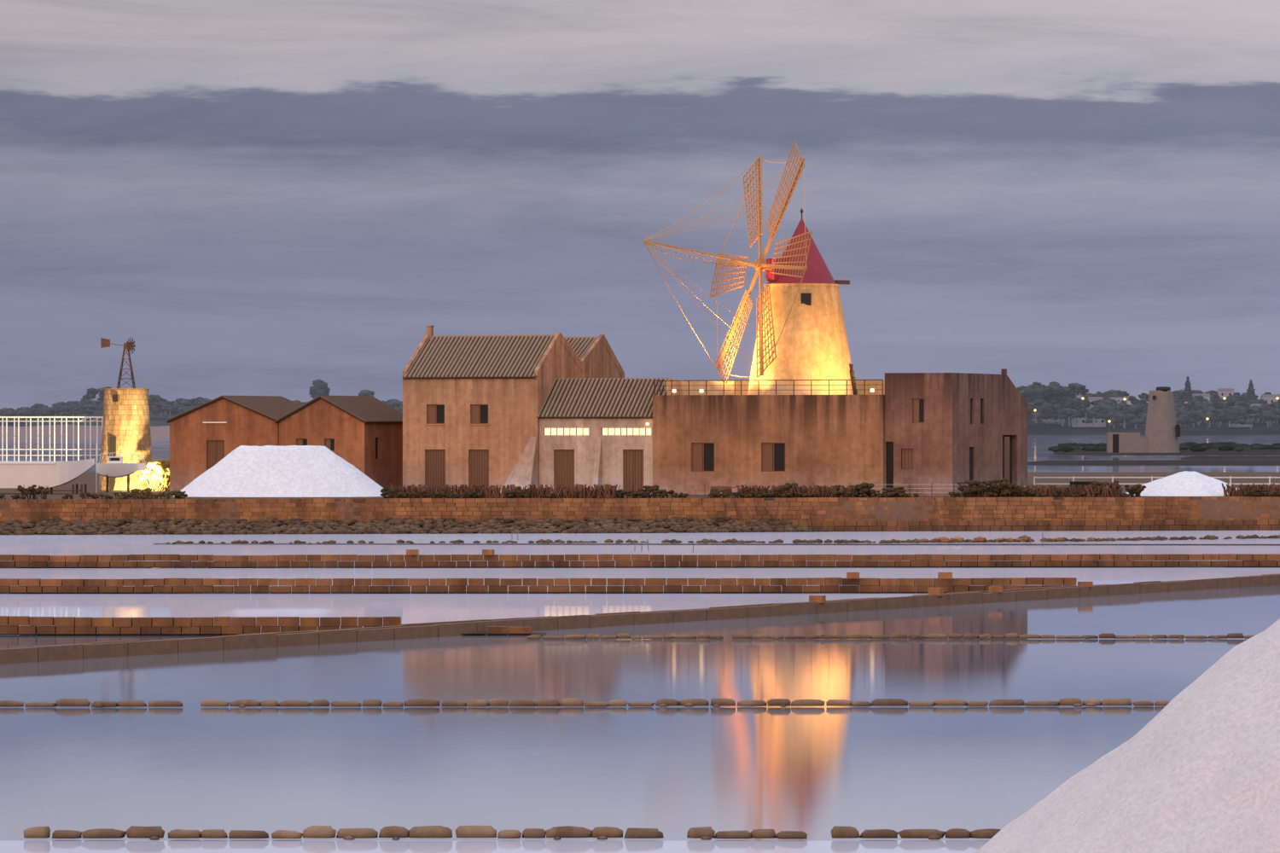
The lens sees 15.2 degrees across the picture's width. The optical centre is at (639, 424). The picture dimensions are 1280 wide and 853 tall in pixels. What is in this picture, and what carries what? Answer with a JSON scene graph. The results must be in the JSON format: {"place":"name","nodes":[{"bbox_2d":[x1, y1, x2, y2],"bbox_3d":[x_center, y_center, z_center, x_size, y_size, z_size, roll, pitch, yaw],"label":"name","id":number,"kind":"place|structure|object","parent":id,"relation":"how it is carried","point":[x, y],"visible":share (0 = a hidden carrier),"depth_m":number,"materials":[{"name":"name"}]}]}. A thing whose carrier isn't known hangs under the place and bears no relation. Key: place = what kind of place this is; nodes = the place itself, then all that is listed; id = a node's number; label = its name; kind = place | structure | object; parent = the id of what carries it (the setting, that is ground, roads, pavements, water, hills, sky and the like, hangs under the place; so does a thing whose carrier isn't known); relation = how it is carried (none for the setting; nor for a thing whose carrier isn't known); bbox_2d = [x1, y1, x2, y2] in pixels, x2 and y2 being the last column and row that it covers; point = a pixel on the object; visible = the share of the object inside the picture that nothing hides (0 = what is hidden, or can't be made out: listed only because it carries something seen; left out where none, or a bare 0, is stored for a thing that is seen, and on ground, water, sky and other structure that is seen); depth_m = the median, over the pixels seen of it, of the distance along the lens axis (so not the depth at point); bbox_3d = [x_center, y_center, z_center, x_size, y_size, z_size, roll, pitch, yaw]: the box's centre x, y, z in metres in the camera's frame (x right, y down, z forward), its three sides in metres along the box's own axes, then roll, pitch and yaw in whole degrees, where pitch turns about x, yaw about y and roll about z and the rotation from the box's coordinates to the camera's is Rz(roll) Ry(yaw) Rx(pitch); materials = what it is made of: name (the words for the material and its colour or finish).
{"place":"outdoors","nodes":[
{"label":"outdoors","id":0,"kind":"place"},
{"bbox_2d":[0,424,169,438],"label":"shore cliff","id":1,"kind":"structure","parent":0,"point":[162,432],"depth_m":2875.05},
{"bbox_2d":[0,401,193,426],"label":"shore terrain","id":2,"kind":"structure","parent":0,"point":[156,420],"depth_m":3004.26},
{"bbox_2d":[0,379,402,426],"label":"distant trees","id":3,"kind":"object","parent":2,"relation":"on","point":[85,405],"visible":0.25,"depth_m":3074.22,"materials":[{"name":"green plant"}]},
{"bbox_2d":[0,436,1279,852],"bbox_3d":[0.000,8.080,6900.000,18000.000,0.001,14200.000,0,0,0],"label":"lagoon water","id":4,"kind":"structure","parent":0,"point":[677,772],"depth_m":141.81,"materials":[{"name":"liquid"}]},
{"bbox_2d":[0,515,848,535],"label":"rubble bank","id":5,"kind":"structure","parent":4,"relation":"on","point":[181,526],"depth_m":356.74,"materials":[{"name":"brown stone"}]},
{"bbox_2d":[0,566,917,634],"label":"levee mud footing","id":6,"kind":"object","parent":4,"relation":"on","point":[368,592],"visible":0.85,"depth_m":229.56,"materials":[{"name":"brown soil"}]},
{"bbox_2d":[23,826,1000,840],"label":"stone row","id":7,"kind":"object","parent":4,"relation":"on","point":[395,833],"visible":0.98,"depth_m":93.38,"materials":[{"name":"brown stone"}]},
{"bbox_2d":[0,698,1169,708],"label":"stone row","id":8,"kind":"object","parent":4,"relation":"on","point":[659,703],"visible":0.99,"depth_m":137.26,"materials":[{"name":"brown stone"}]},
{"bbox_2d":[0,549,1279,635],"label":"brick dikes","id":9,"kind":"structure","parent":4,"relation":"on","point":[943,583],"depth_m":230.17,"materials":[{"name":"brown brick"}]},
{"bbox_2d":[0,573,1279,664],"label":"dike","id":10,"kind":"structure","parent":4,"relation":"in","point":[101,649],"depth_m":191.00,"materials":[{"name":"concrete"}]},
{"bbox_2d":[0,499,1279,530],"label":"sea wall","id":11,"kind":"structure","parent":4,"relation":"on","point":[900,510],"depth_m":364.10,"materials":[{"name":"brown stone"}]},
{"bbox_2d":[166,534,1279,544],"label":"rubble levee","id":12,"kind":"structure","parent":4,"relation":"on","point":[829,541],"depth_m":326.85,"materials":[{"name":"brown stone"}]},
{"bbox_2d":[919,535,1095,541],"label":"stone row","id":13,"kind":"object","parent":12,"relation":"on","point":[1024,538],"visible":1,"depth_m":328.97,"materials":[{"name":"brown stone"}]},
{"bbox_2d":[517,529,1042,552],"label":"pan stakes","id":14,"kind":"object","parent":4,"relation":"on","point":[693,545],"visible":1,"depth_m":307.07,"materials":[{"name":"brown wood"}]},
{"bbox_2d":[526,633,1255,639],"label":"stone row","id":15,"kind":"object","parent":4,"relation":"on","point":[901,637],"visible":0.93,"depth_m":180.69,"materials":[{"name":"brown stone"}]},
{"bbox_2d":[975,618,1279,852],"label":"salt heap","id":16,"kind":"object","parent":4,"relation":"in","point":[1193,767],"visible":0.81,"depth_m":81.05,"materials":[{"name":"white"}]},
{"bbox_2d":[1027,459,1279,465],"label":"levee","id":17,"kind":"structure","parent":4,"relation":"on","point":[1216,462],"depth_m":972.41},
{"bbox_2d":[1180,456,1279,459],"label":"levee","id":18,"kind":"structure","parent":4,"relation":"on","point":[1231,458],"depth_m":1126.90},
{"bbox_2d":[0,471,1279,501],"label":"yard ground","id":19,"kind":"structure","parent":0,"point":[90,480],"depth_m":460.00,"materials":[{"name":"brown soil"}]},
{"bbox_2d":[0,458,94,494],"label":"boat","id":20,"kind":"object","parent":19,"relation":"on","point":[15,474],"visible":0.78,"depth_m":382.10,"materials":[{"name":"white paint"}]},
{"bbox_2d":[0,416,103,461],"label":"shelter frame","id":21,"kind":"object","parent":19,"relation":"on","point":[49,421],"visible":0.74,"depth_m":408.96,"materials":[{"name":"white paint"}]},
{"bbox_2d":[95,452,145,492],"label":"boat on cradle","id":22,"kind":"object","parent":19,"relation":"on","point":[115,467],"visible":1,"depth_m":391.50,"materials":[{"name":"white paint"}]},
{"bbox_2d":[98,388,151,490],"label":"round tower","id":23,"kind":"structure","parent":19,"relation":"on","point":[126,421],"depth_m":403.27,"materials":[{"name":"beige stone"}]},
{"bbox_2d":[110,395,117,490],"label":"tower openings","id":24,"kind":"object","parent":23,"relation":"in","point":[113,447],"visible":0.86,"depth_m":402.83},
{"bbox_2d":[100,337,135,388],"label":"wind pump","id":25,"kind":"object","parent":23,"relation":"on","point":[130,346],"visible":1,"depth_m":404.88,"materials":[{"name":"orange metal"}]},
{"bbox_2d":[137,459,169,491],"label":"dry bush","id":26,"kind":"object","parent":19,"relation":"on","point":[156,473],"visible":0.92,"depth_m":398.30,"materials":[{"name":"yellow plant"}]},
{"bbox_2d":[169,398,278,491],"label":"building wall","id":27,"kind":"structure","parent":19,"relation":"on","point":[191,433],"depth_m":394.64,"materials":[{"name":"red paint"}]},
{"bbox_2d":[202,421,226,423],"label":"wall light","id":28,"kind":"object","parent":27,"relation":"attached to","point":[214,421],"visible":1,"depth_m":394.26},
{"bbox_2d":[207,440,224,470],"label":"door","id":29,"kind":"structure","parent":27,"relation":"in","point":[215,452],"depth_m":394.55,"materials":[{"name":"brown wood"}]},
{"bbox_2d":[165,395,301,422],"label":"shed roof","id":30,"kind":"structure","parent":27,"relation":"attached to","point":[273,408],"depth_m":395.59,"materials":[{"name":"brown tile"}]},
{"bbox_2d":[173,445,386,497],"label":"salt heap","id":31,"kind":"object","parent":19,"relation":"on","point":[288,471],"visible":0.84,"depth_m":368.79,"materials":[{"name":"white"}]},
{"bbox_2d":[278,399,402,490],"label":"building wall","id":32,"kind":"structure","parent":19,"relation":"on","point":[318,422],"depth_m":391.02,"materials":[{"name":"red paint"}]},
{"bbox_2d":[296,437,377,459],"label":"windows","id":33,"kind":"structure","parent":32,"relation":"in","point":[329,444],"depth_m":391.40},
{"bbox_2d":[273,395,402,423],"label":"shed roof","id":34,"kind":"structure","parent":32,"relation":"attached to","point":[367,409],"depth_m":392.96,"materials":[{"name":"brown tile"}]},
{"bbox_2d":[402,341,622,491],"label":"house wall","id":35,"kind":"structure","parent":19,"relation":"on","point":[509,431],"depth_m":386.06,"materials":[{"name":"brown paint"}]},
{"bbox_2d":[424,404,488,494],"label":"house joinery","id":36,"kind":"object","parent":35,"relation":"in","point":[435,468],"visible":0.79,"depth_m":386.70,"materials":[{"name":"brown wood"}]},
{"bbox_2d":[403,334,598,378],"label":"house roof","id":37,"kind":"structure","parent":35,"relation":"attached to","point":[479,357],"depth_m":387.89,"materials":[{"name":"brown tile"}]},
{"bbox_2d":[402,325,624,380],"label":"house parapets","id":38,"kind":"object","parent":35,"relation":"attached to","point":[590,352],"visible":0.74,"depth_m":390.78,"materials":[{"name":"brown paint"}]},
{"bbox_2d":[500,436,536,493],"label":"buttress","id":39,"kind":"structure","parent":19,"relation":"on","point":[523,473],"depth_m":383.34,"materials":[{"name":"white paint"}]},
{"bbox_2d":[539,418,652,494],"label":"building wall","id":40,"kind":"structure","parent":19,"relation":"on","point":[613,447],"depth_m":382.02,"materials":[{"name":"white paint"}]},
{"bbox_2d":[541,426,652,491],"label":"low shed joinery","id":41,"kind":"object","parent":40,"relation":"in","point":[633,468],"visible":0.84,"depth_m":381.22,"materials":[{"name":"brown wood"}]},
{"bbox_2d":[544,428,651,435],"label":"clerestory windows","id":42,"kind":"structure","parent":40,"relation":"in","point":[547,431],"depth_m":381.86,"materials":[{"name":"white glass"}]},
{"bbox_2d":[536,378,672,418],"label":"tiled roof","id":43,"kind":"structure","parent":40,"relation":"attached to","point":[596,398],"depth_m":383.33,"materials":[{"name":"brown tile"}]},
{"bbox_2d":[592,436,601,494],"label":"buttress","id":44,"kind":"structure","parent":19,"relation":"on","point":[597,473],"depth_m":381.49,"materials":[{"name":"white paint"}]},
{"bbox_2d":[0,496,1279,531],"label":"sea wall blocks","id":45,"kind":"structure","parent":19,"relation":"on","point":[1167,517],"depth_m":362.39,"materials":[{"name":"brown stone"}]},
{"bbox_2d":[0,478,1279,499],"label":"bushes","id":46,"kind":"object","parent":19,"relation":"on","point":[864,489],"visible":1,"depth_m":363.62,"materials":[{"name":"green plant"}]},
{"bbox_2d":[709,484,745,497],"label":"salt cart","id":47,"kind":"object","parent":19,"relation":"on","point":[727,490],"visible":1,"depth_m":365.06,"materials":[{"name":"brown wood"}]},
{"bbox_2d":[652,395,884,494],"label":"terrace block","id":48,"kind":"structure","parent":19,"relation":"on","point":[829,440],"depth_m":376.19,"materials":[{"name":"beige paint"}]},
{"bbox_2d":[692,442,785,471],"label":"windows","id":49,"kind":"structure","parent":48,"relation":"on","point":[773,456],"depth_m":376.50,"materials":[{"name":"brown wood"}]},
{"bbox_2d":[645,389,873,424],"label":"wall lamps","id":50,"kind":"object","parent":48,"relation":"on","point":[871,390],"visible":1,"depth_m":380.19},
{"bbox_2d":[653,379,883,395],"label":"terrace railing","id":51,"kind":"object","parent":48,"relation":"on","point":[758,385],"visible":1,"depth_m":376.58,"materials":[{"name":"metal"}]},
{"bbox_2d":[664,379,884,395],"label":"terrace block parapets","id":52,"kind":"object","parent":48,"relation":"on","point":[713,386],"visible":0.38,"depth_m":383.98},
{"bbox_2d":[388,482,1279,498],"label":"stacked roof tiles","id":53,"kind":"object","parent":19,"relation":"on","point":[1231,491],"visible":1,"depth_m":364.01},
{"bbox_2d":[884,368,1027,496],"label":"block","id":54,"kind":"structure","parent":19,"relation":"on","point":[943,438],"depth_m":372.61,"materials":[{"name":"brown paint"}]},
{"bbox_2d":[886,398,1012,490],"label":"block joinery","id":55,"kind":"object","parent":54,"relation":"attached to","point":[908,454],"visible":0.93,"depth_m":372.99,"materials":[{"name":"brown wood"}]},
{"bbox_2d":[1033,476,1279,489],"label":"white fence","id":56,"kind":"object","parent":19,"relation":"on","point":[1152,477],"visible":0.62,"depth_m":397.98,"materials":[{"name":"paint"}]},
{"bbox_2d":[1125,471,1236,496],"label":"salt heap","id":57,"kind":"object","parent":19,"relation":"on","point":[1188,484],"visible":0.7,"depth_m":372.61,"materials":[{"name":"white"}]},
{"bbox_2d":[0,0,1279,410],"label":"sky","id":58,"kind":"structure","parent":0,"point":[264,197],"materials":[{"name":"grey"}]},
{"bbox_2d":[212,543,1279,545],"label":"mud flat","id":59,"kind":"structure","parent":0,"point":[683,544],"depth_m":323.79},
{"bbox_2d":[747,283,853,395],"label":"windmill tower","id":60,"kind":"structure","parent":0,"point":[812,343],"depth_m":378.93,"materials":[{"name":"beige paint"}]},
{"bbox_2d":[645,141,812,384],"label":"windmill sails","id":61,"kind":"object","parent":60,"relation":"attached to","point":[762,262],"visible":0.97,"depth_m":380.18},
{"bbox_2d":[643,158,806,377],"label":"rigging ropes","id":62,"kind":"object","parent":61,"relation":"attached to","point":[645,241],"visible":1,"depth_m":377.79,"materials":[{"name":"brown fabric"}]},
{"bbox_2d":[765,208,849,284],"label":"windmill roof","id":63,"kind":"structure","parent":60,"relation":"on","point":[817,270],"depth_m":380.59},
{"bbox_2d":[801,293,857,395],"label":"windmill openings","id":64,"kind":"object","parent":60,"relation":"in","point":[806,299],"visible":0.89,"depth_m":380.46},
{"bbox_2d":[1070,481,1098,488],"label":"dark skiff","id":65,"kind":"object","parent":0,"point":[1079,483],"visible":0.27,"depth_m":395.48,"materials":[{"name":"paint"}]},
{"bbox_2d":[1027,406,1279,436],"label":"shore terrain","id":66,"kind":"structure","parent":0,"point":[1040,427],"depth_m":3651.67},
{"bbox_2d":[1016,376,1279,429],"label":"trees","id":67,"kind":"object","parent":66,"relation":"on","point":[1053,401],"visible":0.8,"depth_m":3653.76,"materials":[{"name":"plant"}]},
{"bbox_2d":[1043,388,1279,427],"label":"shore houses","id":68,"kind":"structure","parent":66,"relation":"on","point":[1267,398],"depth_m":3701.92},
{"bbox_2d":[1053,444,1279,455],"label":"islet ground","id":69,"kind":"structure","parent":0,"point":[1246,451],"depth_m":1306.60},
{"bbox_2d":[1106,386,1180,453],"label":"distant tower","id":70,"kind":"structure","parent":69,"relation":"on","point":[1162,432],"depth_m":1254.10,"materials":[{"name":"stone"}]},
{"bbox_2d":[1048,442,1279,452],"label":"vegetation strip","id":71,"kind":"object","parent":69,"relation":"on","point":[1192,446],"visible":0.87,"depth_m":1392.97,"materials":[{"name":"green plant"}]}
]}

